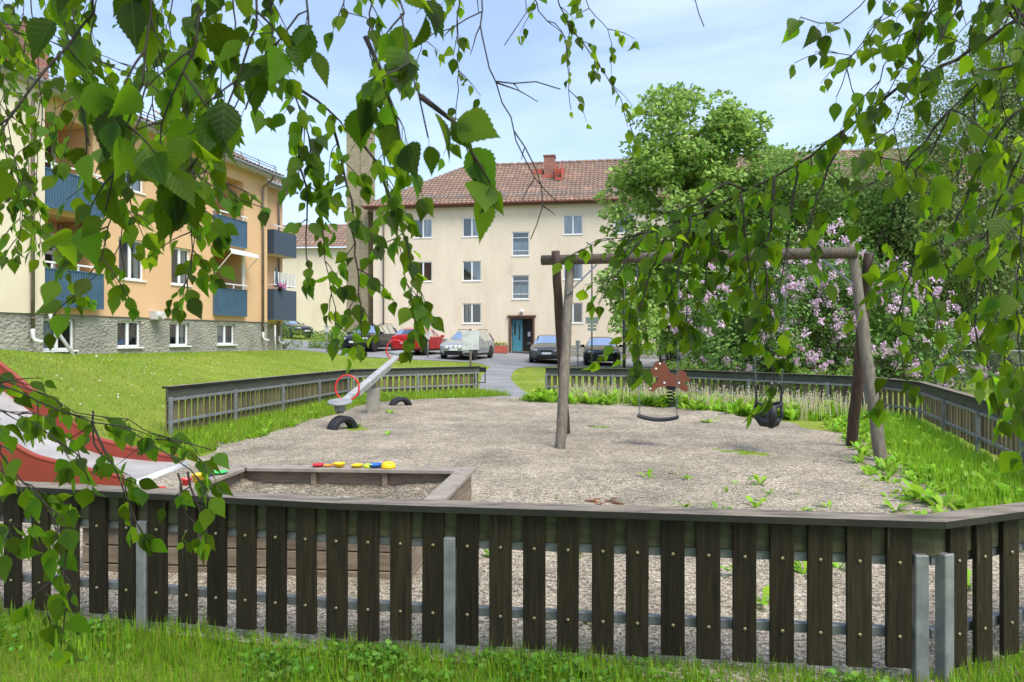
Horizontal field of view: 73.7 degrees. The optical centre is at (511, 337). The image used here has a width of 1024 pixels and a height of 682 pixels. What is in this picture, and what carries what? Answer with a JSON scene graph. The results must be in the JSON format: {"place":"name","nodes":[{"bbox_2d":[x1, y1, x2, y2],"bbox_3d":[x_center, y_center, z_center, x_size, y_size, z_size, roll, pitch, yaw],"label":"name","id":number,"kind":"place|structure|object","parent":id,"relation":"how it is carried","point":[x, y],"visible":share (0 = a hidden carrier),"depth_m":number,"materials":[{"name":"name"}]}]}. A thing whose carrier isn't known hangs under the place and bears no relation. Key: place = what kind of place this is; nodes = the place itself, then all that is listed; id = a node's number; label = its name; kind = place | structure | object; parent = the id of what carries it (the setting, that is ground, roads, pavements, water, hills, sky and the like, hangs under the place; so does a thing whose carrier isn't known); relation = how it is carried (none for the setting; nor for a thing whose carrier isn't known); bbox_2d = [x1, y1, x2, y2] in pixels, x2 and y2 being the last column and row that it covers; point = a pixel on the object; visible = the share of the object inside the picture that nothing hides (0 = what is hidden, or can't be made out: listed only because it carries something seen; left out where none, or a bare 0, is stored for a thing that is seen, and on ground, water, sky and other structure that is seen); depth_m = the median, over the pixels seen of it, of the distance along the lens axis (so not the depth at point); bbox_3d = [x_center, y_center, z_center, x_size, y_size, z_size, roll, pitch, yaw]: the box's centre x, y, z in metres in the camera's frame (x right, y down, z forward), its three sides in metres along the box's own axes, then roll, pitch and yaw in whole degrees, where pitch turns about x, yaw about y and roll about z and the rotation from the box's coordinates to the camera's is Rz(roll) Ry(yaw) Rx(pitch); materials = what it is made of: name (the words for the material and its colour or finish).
{"place":"outdoors","nodes":[
{"label":"outdoors","id":0,"kind":"place"},
{"bbox_2d":[0,349,481,480],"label":"lawn grass","id":1,"kind":"structure","parent":0,"point":[75,358],"depth_m":14.98,"materials":[{"name":"green plant"}]},
{"bbox_2d":[472,362,544,396],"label":"footpath","id":2,"kind":"structure","parent":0,"point":[498,376],"depth_m":23.89,"materials":[{"name":"asphalt"}]},
{"bbox_2d":[0,335,1021,681],"bbox_3d":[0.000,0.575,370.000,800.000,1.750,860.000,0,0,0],"label":"lawn","id":3,"kind":"structure","parent":0,"point":[88,393],"depth_m":10.92,"materials":[{"name":"green plant"}]},
{"bbox_2d":[0,361,189,485],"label":"slide","id":4,"kind":"object","parent":3,"relation":"on","point":[38,460],"visible":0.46,"depth_m":7.04,"materials":[{"name":"plastic"}]},
{"bbox_2d":[0,21,298,354],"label":"apartment building","id":5,"kind":"structure","parent":3,"relation":"on","point":[252,308],"depth_m":23.25,"materials":[{"name":"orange paint"}]},
{"bbox_2d":[45,233,54,267],"bbox_3d":[-14.414,-2.155,20.535,0.086,2.150,1.450,0,0,14],"label":"balcony door","id":6,"kind":"structure","parent":5,"relation":"in","point":[48,256],"depth_m":21.12,"materials":[{"name":"white paint"}]},
{"bbox_2d":[45,145,54,167],"bbox_3d":[-14.414,-4.985,20.535,0.086,2.150,1.450,0,0,14],"label":"balcony door","id":7,"kind":"structure","parent":5,"relation":"in","point":[49,149],"depth_m":21.10,"materials":[{"name":"white paint"}]},
{"bbox_2d":[43,318,78,351],"bbox_3d":[-13.602,-0.075,20.059,0.880,0.970,1.200,0,0,14],"label":"window","id":8,"kind":"structure","parent":5,"relation":"in","point":[67,334],"depth_m":20.26,"materials":[{"name":"white paint"}]},
{"bbox_2d":[116,321,143,348],"bbox_3d":[-12.964,-0.105,22.621,0.880,0.910,1.080,0,0,14],"label":"window","id":9,"kind":"structure","parent":5,"relation":"in","point":[127,331],"depth_m":23.03,"materials":[{"name":"white paint"}]},
{"bbox_2d":[118,237,146,282],"bbox_3d":[-12.956,-2.580,22.719,0.840,1.400,1.180,0,0,14],"label":"window","id":10,"kind":"structure","parent":5,"relation":"in","point":[132,267],"depth_m":23.12,"materials":[{"name":"glass"}]},
{"bbox_2d":[125,171,146,195],"bbox_3d":[-12.956,-5.530,22.719,0.840,1.400,1.180,0,0,14],"label":"window","id":11,"kind":"structure","parent":5,"relation":"in","point":[136,187],"depth_m":23.07,"materials":[{"name":"glass"}]},
{"bbox_2d":[169,322,191,346],"bbox_3d":[-12.401,-0.115,24.864,0.880,0.890,1.070,0,0,14],"label":"window","id":12,"kind":"structure","parent":5,"relation":"in","point":[178,332],"depth_m":25.22,"materials":[{"name":"white paint"}]},
{"bbox_2d":[171,247,192,286],"bbox_3d":[-12.400,-2.580,24.951,0.840,1.400,1.080,0,0,14],"label":"window","id":13,"kind":"structure","parent":5,"relation":"in","point":[180,255],"depth_m":25.35,"materials":[{"name":"glass"}]},
{"bbox_2d":[217,324,237,345],"bbox_3d":[-11.770,-0.125,27.404,0.880,0.870,1.180,0,0,14],"label":"window","id":14,"kind":"structure","parent":5,"relation":"in","point":[224,331],"depth_m":27.39,"materials":[{"name":"white paint"}]},
{"bbox_2d":[273,266,278,286],"bbox_3d":[-10.791,-2.855,31.198,0.240,1.150,0.240,0,0,23],"label":"folded parasol","id":15,"kind":"object","parent":5,"relation":"on","point":[276,279],"visible":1,"depth_m":31.14,"materials":[{"name":"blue fabric"}]},
{"bbox_2d":[274,282,289,290],"bbox_3d":[-10.636,-2.399,31.284,0.877,0.517,0.523,0,0,-19],"label":"flower box","id":16,"kind":"object","parent":5,"relation":"attached to","point":[280,287],"visible":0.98,"depth_m":31.24,"materials":[{"name":"black metal"}]},
{"bbox_2d":[283,321,304,348],"bbox_3d":[-12.100,-0.116,35.584,2.543,1.725,2.152,0,0,0],"label":"shrub","id":17,"kind":"object","parent":3,"relation":"on","point":[290,342],"visible":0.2,"depth_m":35.65,"materials":[{"name":"green plant"}]},
{"bbox_2d":[283,321,313,337],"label":"parked car","id":18,"kind":"object","parent":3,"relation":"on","point":[304,328],"visible":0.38,"depth_m":48.81,"materials":[{"name":"grey paint"}]},
{"bbox_2d":[101,386,511,456],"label":"tall grass","id":19,"kind":"structure","parent":3,"relation":"on","point":[245,425],"depth_m":10.80,"materials":[{"name":"plant"}]},
{"bbox_2d":[283,224,345,334],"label":"apartment building","id":20,"kind":"structure","parent":3,"relation":"on","point":[309,312],"depth_m":59.56,"materials":[{"name":"paint"}]},
{"bbox_2d":[162,366,479,436],"bbox_3d":[-3.613,1.129,13.866,2.038,0.969,9.636,0,0,23],"label":"picket fence","id":21,"kind":"object","parent":3,"relation":"on","point":[317,386],"visible":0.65,"depth_m":12.19,"materials":[{"name":"wood"}]},
{"bbox_2d":[303,325,356,349],"bbox_3d":[-9.848,0.095,38.437,3.645,1.749,1.870,0,0,0],"label":"shrub","id":22,"kind":"object","parent":3,"relation":"on","point":[329,336],"visible":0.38,"depth_m":38.16,"materials":[{"name":"green plant"}]},
{"bbox_2d":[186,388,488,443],"bbox_3d":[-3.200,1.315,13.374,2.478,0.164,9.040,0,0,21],"label":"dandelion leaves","id":23,"kind":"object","parent":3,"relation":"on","point":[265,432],"visible":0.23,"depth_m":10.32,"materials":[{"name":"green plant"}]},
{"bbox_2d":[344,126,374,334],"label":"brick chimney","id":24,"kind":"object","parent":3,"relation":"on","point":[359,162],"visible":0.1,"depth_m":46.34,"materials":[{"name":"brown brick"}]},
{"bbox_2d":[2,347,764,419],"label":"daisies","id":25,"kind":"object","parent":3,"relation":"on","point":[257,371],"visible":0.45,"depth_m":17.69,"materials":[{"name":"white plant"}]},
{"bbox_2d":[462,329,478,377],"bbox_3d":[-1.488,0.596,24.500,0.620,1.850,0.120,0,0,0],"label":"sign post","id":26,"kind":"object","parent":3,"relation":"on","point":[470,340],"visible":0.9,"depth_m":24.44,"materials":[{"name":"metal"}]},
{"bbox_2d":[474,367,485,382],"bbox_3d":[-1.017,1.176,21.500,0.400,0.500,0.240,0,0,0],"label":"scraper rack","id":27,"kind":"object","parent":3,"relation":"on","point":[482,369],"visible":0.69,"depth_m":21.59,"materials":[{"name":"black metal"}]},
{"bbox_2d":[0,0,1023,667],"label":"birch tree","id":28,"kind":"object","parent":3,"relation":"on","point":[172,170],"visible":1,"depth_m":1.52,"materials":[{"name":"green plant"}]},
{"bbox_2d":[0,481,1023,681],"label":"picket fence","id":29,"kind":"object","parent":3,"relation":"on","point":[451,537],"visible":0.93,"depth_m":2.94,"materials":[{"name":"wood"}]},
{"bbox_2d":[0,606,1023,681],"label":"grass","id":30,"kind":"structure","parent":3,"relation":"on","point":[121,668],"depth_m":2.89,"materials":[{"name":"green plant"}]},
{"bbox_2d":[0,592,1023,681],"bbox_3d":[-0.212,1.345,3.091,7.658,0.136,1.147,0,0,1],"label":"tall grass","id":31,"kind":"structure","parent":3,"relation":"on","point":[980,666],"depth_m":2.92,"materials":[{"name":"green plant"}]},
{"bbox_2d":[0,611,1023,681],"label":"ground cover","id":32,"kind":"object","parent":3,"relation":"on","point":[853,675],"visible":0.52,"depth_m":2.89,"materials":[{"name":"green plant"}]},
{"bbox_2d":[586,242,597,363],"bbox_3d":[3.684,-1.444,31.488,0.580,5.976,0.095,0,0,0],"label":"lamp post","id":33,"kind":"object","parent":3,"relation":"on","point":[591,322],"visible":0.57,"depth_m":31.47,"materials":[{"name":"metal"}]},
{"bbox_2d":[622,248,627,367],"bbox_3d":[3.614,-0.672,22.000,0.360,4.430,0.351,0,0,0],"label":"lamp post","id":34,"kind":"object","parent":3,"relation":"on","point":[624,331],"visible":0.28,"depth_m":21.96,"materials":[{"name":"black metal"}]},
{"bbox_2d":[606,291,668,365],"bbox_3d":[4.710,-0.064,25.438,2.256,3.632,2.544,0,0,24],"label":"young tree","id":35,"kind":"object","parent":3,"relation":"on","point":[645,323],"visible":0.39,"depth_m":25.31,"materials":[{"name":"green plant"}]},
{"bbox_2d":[522,387,841,419],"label":"dandelion leaves","id":36,"kind":"object","parent":3,"relation":"on","point":[790,412],"visible":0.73,"depth_m":13.71,"materials":[{"name":"green plant"}]},
{"bbox_2d":[361,146,1006,359],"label":"apartment building","id":37,"kind":"structure","parent":3,"relation":"on","point":[497,282],"depth_m":44.40,"materials":[{"name":"white paint"}]},
{"bbox_2d":[413,219,431,238],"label":"window","id":38,"kind":"structure","parent":37,"relation":"in","point":[425,227],"depth_m":45.11,"materials":[{"name":"glass"}]},
{"bbox_2d":[419,262,432,281],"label":"window","id":39,"kind":"structure","parent":37,"relation":"in","point":[425,267],"depth_m":45.11,"materials":[{"name":"glass"}]},
{"bbox_2d":[462,218,477,237],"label":"window","id":40,"kind":"structure","parent":37,"relation":"in","point":[469,224],"depth_m":44.67,"materials":[{"name":"glass"}]},
{"bbox_2d":[462,303,481,323],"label":"window","id":41,"kind":"structure","parent":37,"relation":"in","point":[472,311],"depth_m":44.72,"materials":[{"name":"glass"}]},
{"bbox_2d":[462,261,481,281],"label":"window","id":42,"kind":"structure","parent":37,"relation":"in","point":[471,269],"depth_m":44.64,"materials":[{"name":"glass"}]},
{"bbox_2d":[511,232,528,256],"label":"window","id":43,"kind":"structure","parent":37,"relation":"in","point":[520,240],"depth_m":44.22,"materials":[{"name":"glass"}]},
{"bbox_2d":[511,275,529,299],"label":"window","id":44,"kind":"structure","parent":37,"relation":"in","point":[520,283],"depth_m":44.22,"materials":[{"name":"glass"}]},
{"bbox_2d":[563,303,582,323],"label":"window","id":45,"kind":"structure","parent":37,"relation":"in","point":[577,308],"depth_m":43.63,"materials":[{"name":"glass"}]},
{"bbox_2d":[563,264,582,280],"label":"window","id":46,"kind":"structure","parent":37,"relation":"in","point":[578,268],"depth_m":43.67,"materials":[{"name":"glass"}]},
{"bbox_2d":[563,215,582,234],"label":"window","id":47,"kind":"structure","parent":37,"relation":"in","point":[572,224],"depth_m":43.67,"materials":[{"name":"glass"}]},
{"bbox_2d":[614,214,634,233],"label":"window","id":48,"kind":"structure","parent":37,"relation":"in","point":[621,229],"depth_m":43.77,"materials":[{"name":"glass"}]},
{"bbox_2d":[665,357,718,390],"bbox_3d":[4.759,1.025,18.178,1.944,1.059,1.404,0,0,0],"label":"shrub","id":49,"kind":"object","parent":3,"relation":"on","point":[682,365],"visible":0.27,"depth_m":18.07,"materials":[{"name":"green plant"}]},
{"bbox_2d":[591,81,824,369],"bbox_3d":[8.301,-4.858,29.892,9.675,13.223,7.363,0,0,0],"label":"maple tree","id":50,"kind":"object","parent":3,"relation":"on","point":[682,171],"visible":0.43,"depth_m":28.72,"materials":[{"name":"green plant"}]},
{"bbox_2d":[554,380,893,420],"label":"dandelion stalks","id":51,"kind":"object","parent":3,"relation":"on","point":[787,399],"visible":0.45,"depth_m":13.37,"materials":[{"name":"plant"}]},
{"bbox_2d":[556,380,887,407],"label":"dandelion seed heads","id":52,"kind":"object","parent":51,"relation":"attached to","point":[845,403],"visible":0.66,"depth_m":13.25,"materials":[{"name":"plant"}]},
{"bbox_2d":[519,388,1023,551],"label":"tall grass","id":53,"kind":"structure","parent":3,"relation":"on","point":[932,453],"depth_m":7.50,"materials":[{"name":"green plant"}]},
{"bbox_2d":[545,367,1023,472],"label":"picket fence","id":54,"kind":"object","parent":3,"relation":"on","point":[963,414],"visible":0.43,"depth_m":12.15,"materials":[{"name":"wood"}]},
{"bbox_2d":[779,364,852,397],"bbox_3d":[7.693,1.139,16.608,2.672,1.203,1.491,0,0,0],"label":"shrub","id":55,"kind":"object","parent":3,"relation":"on","point":[844,372],"visible":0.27,"depth_m":16.46,"materials":[{"name":"green plant"}]},
{"bbox_2d":[665,216,998,391],"bbox_3d":[8.749,-0.656,18.994,8.884,5.296,4.391,0,0,0],"label":"lilac bush","id":56,"kind":"object","parent":3,"relation":"on","point":[816,316],"visible":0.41,"depth_m":18.11,"materials":[{"name":"green plant"}]},
{"bbox_2d":[713,143,983,368],"bbox_3d":[13.144,-3.050,27.439,10.263,9.810,6.510,0,0,0],"label":"leafy tree","id":57,"kind":"object","parent":3,"relation":"on","point":[870,227],"visible":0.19,"depth_m":26.12,"materials":[{"name":"green plant"}]},
{"bbox_2d":[760,352,1022,372],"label":"wall","id":58,"kind":"structure","parent":3,"relation":"on","point":[883,363],"depth_m":29.68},
{"bbox_2d":[798,121,985,360],"bbox_3d":[16.548,-3.539,30.106,7.815,11.477,6.591,0,0,0],"label":"birch tree","id":59,"kind":"object","parent":3,"relation":"on","point":[870,176],"visible":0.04,"depth_m":29.03,"materials":[{"name":"green plant"}]},
{"bbox_2d":[808,405,1023,514],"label":"dandelion leaves","id":60,"kind":"object","parent":3,"relation":"on","point":[840,425],"visible":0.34,"depth_m":6.93,"materials":[{"name":"green plant"}]},
{"bbox_2d":[823,319,1023,375],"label":"hedge","id":61,"kind":"object","parent":3,"relation":"on","point":[967,356],"visible":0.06,"depth_m":26.33,"materials":[{"name":"green plant"}]},
{"bbox_2d":[877,0,1023,377],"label":"birch tree","id":62,"kind":"object","parent":3,"relation":"on","point":[1009,95],"visible":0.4,"depth_m":23.76,"materials":[{"name":"green plant"}]},
{"bbox_2d":[919,350,1023,392],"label":"wire fence","id":63,"kind":"object","parent":3,"relation":"on","point":[1011,351],"visible":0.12,"depth_m":17.52,"materials":[{"name":"metal"}]},
{"bbox_2d":[946,220,1023,349],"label":"leafy tree","id":64,"kind":"object","parent":3,"relation":"on","point":[988,290],"depth_m":30.70,"materials":[{"name":"green plant"}]},
{"bbox_2d":[0,0,1022,247],"label":"sky","id":65,"kind":"structure","parent":0,"point":[738,49],"materials":[{"name":"blue"}]},
{"bbox_2d":[0,397,1023,681],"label":"playground gravel","id":66,"kind":"structure","parent":0,"point":[508,443],"depth_m":6.81,"materials":[{"name":"beige gravel"}]},
{"bbox_2d":[80,464,475,578],"bbox_3d":[-1.455,1.296,4.915,2.141,0.404,1.914,0,0,5],"label":"sandbox","id":67,"kind":"object","parent":66,"relation":"on","point":[455,484],"visible":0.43,"depth_m":5.45,"materials":[{"name":"grey wood"}]},
{"bbox_2d":[181,477,191,484],"bbox_3d":[-2.425,1.070,5.085,0.084,0.046,0.083,0,0,-31],"label":"toy cup","id":68,"kind":"object","parent":67,"relation":"on","point":[184,481],"visible":0.81,"depth_m":5.06,"materials":[{"name":"red plastic"}]},
{"bbox_2d":[191,472,204,481],"bbox_3d":[-2.388,1.064,5.204,0.110,0.058,0.112,0,0,35],"label":"toy bucket","id":69,"kind":"object","parent":67,"relation":"on","point":[199,475],"visible":0.41,"depth_m":5.17,"materials":[{"name":"yellow plastic"}]},
{"bbox_2d":[214,470,227,474],"bbox_3d":[-2.354,1.082,5.492,0.135,0.016,0.133,0,0,-34],"label":"toy dish","id":70,"kind":"object","parent":67,"relation":"on","point":[221,471],"visible":0.69,"depth_m":5.51,"materials":[{"name":"green plastic"}]},
{"bbox_2d":[229,478,441,498],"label":"sand","id":71,"kind":"structure","parent":67,"relation":"in","point":[416,491],"depth_m":5.63,"materials":[{"name":"sand"}]},
{"bbox_2d":[334,462,344,466],"bbox_3d":[-1.461,1.072,5.783,0.097,0.030,0.096,0,0,25],"label":"toy bowl","id":72,"kind":"object","parent":67,"relation":"on","point":[338,464],"visible":1,"depth_m":5.76,"materials":[{"name":"yellow plastic"}]},
{"bbox_2d":[351,463,362,467],"bbox_3d":[-1.309,1.079,5.772,0.103,0.020,0.101,0,0,-3],"label":"toy dish","id":73,"kind":"object","parent":67,"relation":"on","point":[356,465],"visible":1,"depth_m":5.75,"materials":[{"name":"yellow plastic"}]},
{"bbox_2d":[369,463,381,467],"bbox_3d":[-1.152,1.075,5.762,0.112,0.026,0.113,0,0,38],"label":"toy dish","id":74,"kind":"object","parent":67,"relation":"on","point":[375,465],"visible":1,"depth_m":5.73,"materials":[{"name":"blue plastic"}]},
{"bbox_2d":[381,461,395,468],"bbox_3d":[-1.043,1.067,5.754,0.122,0.052,0.124,0,0,17],"label":"toy bowl","id":75,"kind":"object","parent":67,"relation":"on","point":[388,465],"visible":1,"depth_m":5.71,"materials":[{"name":"yellow plastic"}]},
{"bbox_2d":[327,415,357,429],"bbox_3d":[-2.620,1.325,10.550,0.200,0.250,0.500,0,0,38],"label":"half tyre","id":76,"kind":"object","parent":66,"relation":"on","point":[336,422],"visible":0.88,"depth_m":10.46,"materials":[{"name":"black rubber"}]},
{"bbox_2d":[327,339,403,412],"bbox_3d":[-2.510,0.789,12.450,0.408,1.521,4.219,0,0,5],"label":"seesaw","id":77,"kind":"object","parent":66,"relation":"on","point":[339,403],"visible":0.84,"depth_m":12.48,"materials":[{"name":"metal"}]},
{"bbox_2d":[389,396,411,405],"bbox_3d":[-2.280,1.325,13.950,0.500,0.250,0.200,0,0,-35],"label":"half tyre","id":78,"kind":"object","parent":66,"relation":"on","point":[395,401],"visible":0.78,"depth_m":13.87,"materials":[{"name":"black rubber"}]},
{"bbox_2d":[180,406,1021,633],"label":"sprouts","id":79,"kind":"object","parent":66,"relation":"on","point":[638,427],"visible":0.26,"depth_m":8.18,"materials":[{"name":"green plant"}]},
{"bbox_2d":[585,498,624,504],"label":"dry leaves","id":80,"kind":"object","parent":66,"relation":"on","point":[615,502],"visible":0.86,"depth_m":5.75,"materials":[{"name":"brown plant"}]},
{"bbox_2d":[638,468,655,477],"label":"dandelion plant","id":81,"kind":"object","parent":66,"relation":"on","point":[649,472],"visible":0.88,"depth_m":6.73,"materials":[{"name":"green plant"}]},
{"bbox_2d":[648,361,689,407],"bbox_3d":[3.109,0.962,13.499,0.801,1.016,0.240,0,0,8],"label":"spring horse","id":82,"kind":"object","parent":66,"relation":"on","point":[663,374],"visible":0.95,"depth_m":13.42},
{"bbox_2d":[541,241,887,461],"bbox_3d":[2.389,0.203,8.763,4.080,2.739,1.618,0,0,15],"label":"swing set","id":83,"kind":"object","parent":66,"relation":"on","point":[863,367],"visible":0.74,"depth_m":8.51,"materials":[{"name":"brown wood"}]},
{"bbox_2d":[636,265,679,421],"bbox_3d":[1.879,0.040,8.790,0.560,2.060,0.160,0,0,16],"label":"rubber swing","id":84,"kind":"object","parent":83,"relation":"hanging from","point":[648,418],"visible":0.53,"depth_m":8.73,"materials":[{"name":"black"}]},
{"bbox_2d":[751,262,787,428],"bbox_3d":[3.163,0.067,8.441,0.333,2.092,0.366,0,0,-31],"label":"toddler swing","id":85,"kind":"object","parent":83,"relation":"hanging from","point":[769,419],"visible":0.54,"depth_m":8.38,"materials":[{"name":"black rubber"}]},
{"bbox_2d":[745,495,765,506],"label":"dandelion plant","id":86,"kind":"object","parent":66,"relation":"on","point":[750,499],"visible":0.9,"depth_m":5.62,"materials":[{"name":"green plant"}]},
{"bbox_2d":[749,474,768,484],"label":"dandelion plant","id":87,"kind":"object","parent":66,"relation":"on","point":[756,477],"visible":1,"depth_m":6.48,"materials":[{"name":"green plant"}]},
{"bbox_2d":[756,585,768,605],"bbox_3d":[1.293,1.346,3.587,0.163,0.093,0.206,0,0,41],"label":"dandelion plant","id":88,"kind":"object","parent":66,"relation":"on","point":[765,590],"visible":0.56,"depth_m":3.59,"materials":[{"name":"green plant"}]},
{"bbox_2d":[794,561,806,574],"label":"dandelion plant","id":89,"kind":"object","parent":66,"relation":"on","point":[798,565],"visible":0.63,"depth_m":4.04,"materials":[{"name":"green plant"}]},
{"bbox_2d":[881,498,912,512],"bbox_3d":[3.039,1.343,5.459,0.197,0.099,0.257,0,0,-31],"label":"dandelion plant","id":90,"kind":"object","parent":66,"relation":"on","point":[887,502],"visible":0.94,"depth_m":5.44,"materials":[{"name":"green plant"}]},
{"bbox_2d":[897,470,919,479],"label":"dandelion plant","id":91,"kind":"object","parent":66,"relation":"on","point":[908,473],"visible":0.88,"depth_m":6.67,"materials":[{"name":"green plant"}]},
{"bbox_2d":[901,483,959,500],"bbox_3d":[3.476,1.292,5.718,0.384,0.200,0.359,0,0,0],"label":"dandelion plant","id":92,"kind":"object","parent":66,"relation":"on","point":[918,491],"visible":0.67,"depth_m":5.69,"materials":[{"name":"green plant"}]},
{"bbox_2d":[967,568,971,587],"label":"dandelion plant","id":93,"kind":"object","parent":66,"relation":"on","point":[968,576],"visible":0.3,"depth_m":3.85,"materials":[{"name":"green plant"}]},
{"bbox_2d":[990,480,1023,501],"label":"dandelion plant","id":94,"kind":"object","parent":66,"relation":"on","point":[1005,488],"visible":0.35,"depth_m":5.76,"materials":[{"name":"green plant"}]},
{"bbox_2d":[283,340,753,366],"bbox_3d":[0.000,0.761,39.900,60.000,1.345,13.200,0,0,0],"label":"parking area","id":95,"kind":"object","parent":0,"point":[519,358],"visible":0.19,"depth_m":36.90,"materials":[{"name":"asphalt"}]},
{"bbox_2d":[324,326,328,351],"bbox_3d":[-9.229,0.105,34.000,0.240,1.430,0.200,0,0,0],"label":"heater post","id":96,"kind":"object","parent":95,"relation":"on","point":[326,329],"visible":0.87,"depth_m":33.96,"materials":[{"name":"metal"}]},
{"bbox_2d":[341,323,396,350],"bbox_3d":[-8.041,-0.053,39.036,2.200,1.591,4.553,0,0,14],"label":"parked car","id":97,"kind":"object","parent":95,"relation":"on","point":[386,333],"visible":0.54,"depth_m":38.11,"materials":[{"name":"black paint"}]},
{"bbox_2d":[391,327,443,354],"bbox_3d":[-5.096,0.161,38.316,2.200,1.500,4.446,0,0,16],"label":"parked car","id":98,"kind":"object","parent":95,"relation":"on","point":[435,340],"visible":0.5,"depth_m":36.73,"materials":[{"name":"red paint"}]},
{"bbox_2d":[438,329,494,359],"bbox_3d":[-2.343,0.310,36.426,2.200,1.591,4.574,0,0,16],"label":"parked car","id":99,"kind":"object","parent":95,"relation":"on","point":[452,345],"visible":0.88,"depth_m":35.49,"materials":[{"name":"grey paint"}]},
{"bbox_2d":[494,342,507,353],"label":"planter","id":100,"kind":"object","parent":95,"relation":"on","point":[501,349],"visible":0.88,"depth_m":42.72,"materials":[{"name":"brown paint"}]},
{"bbox_2d":[527,335,556,361],"bbox_3d":[1.998,0.561,36.784,2.200,1.500,4.446,0,0,7],"label":"parked car","id":101,"kind":"object","parent":95,"relation":"on","point":[543,347],"visible":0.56,"depth_m":34.94,"materials":[{"name":"grey paint"}]},
{"bbox_2d":[575,340,579,365],"bbox_3d":[3.298,0.817,34.200,0.240,1.380,0.200,0,0,0],"label":"heater post","id":102,"kind":"object","parent":95,"relation":"on","point":[577,343],"visible":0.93,"depth_m":34.12,"materials":[{"name":"metal"}]},
{"bbox_2d":[581,337,622,365],"bbox_3d":[4.749,0.675,36.384,2.200,1.500,4.446,0,0,5],"label":"parked car","id":103,"kind":"object","parent":95,"relation":"on","point":[599,343],"visible":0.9,"depth_m":34.81,"materials":[{"name":"black paint"}]},
{"bbox_2d":[659,345,691,364],"bbox_3d":[8.999,0.699,36.584,2.200,1.500,4.446,0,0,5],"label":"parked car","id":104,"kind":"object","parent":95,"relation":"on","point":[663,358],"visible":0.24,"depth_m":34.91,"materials":[{"name":"grey paint"}]},
{"bbox_2d":[517,366,992,394],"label":"lawn grass","id":105,"kind":"structure","parent":0,"point":[655,381],"depth_m":21.06,"materials":[{"name":"plant"}]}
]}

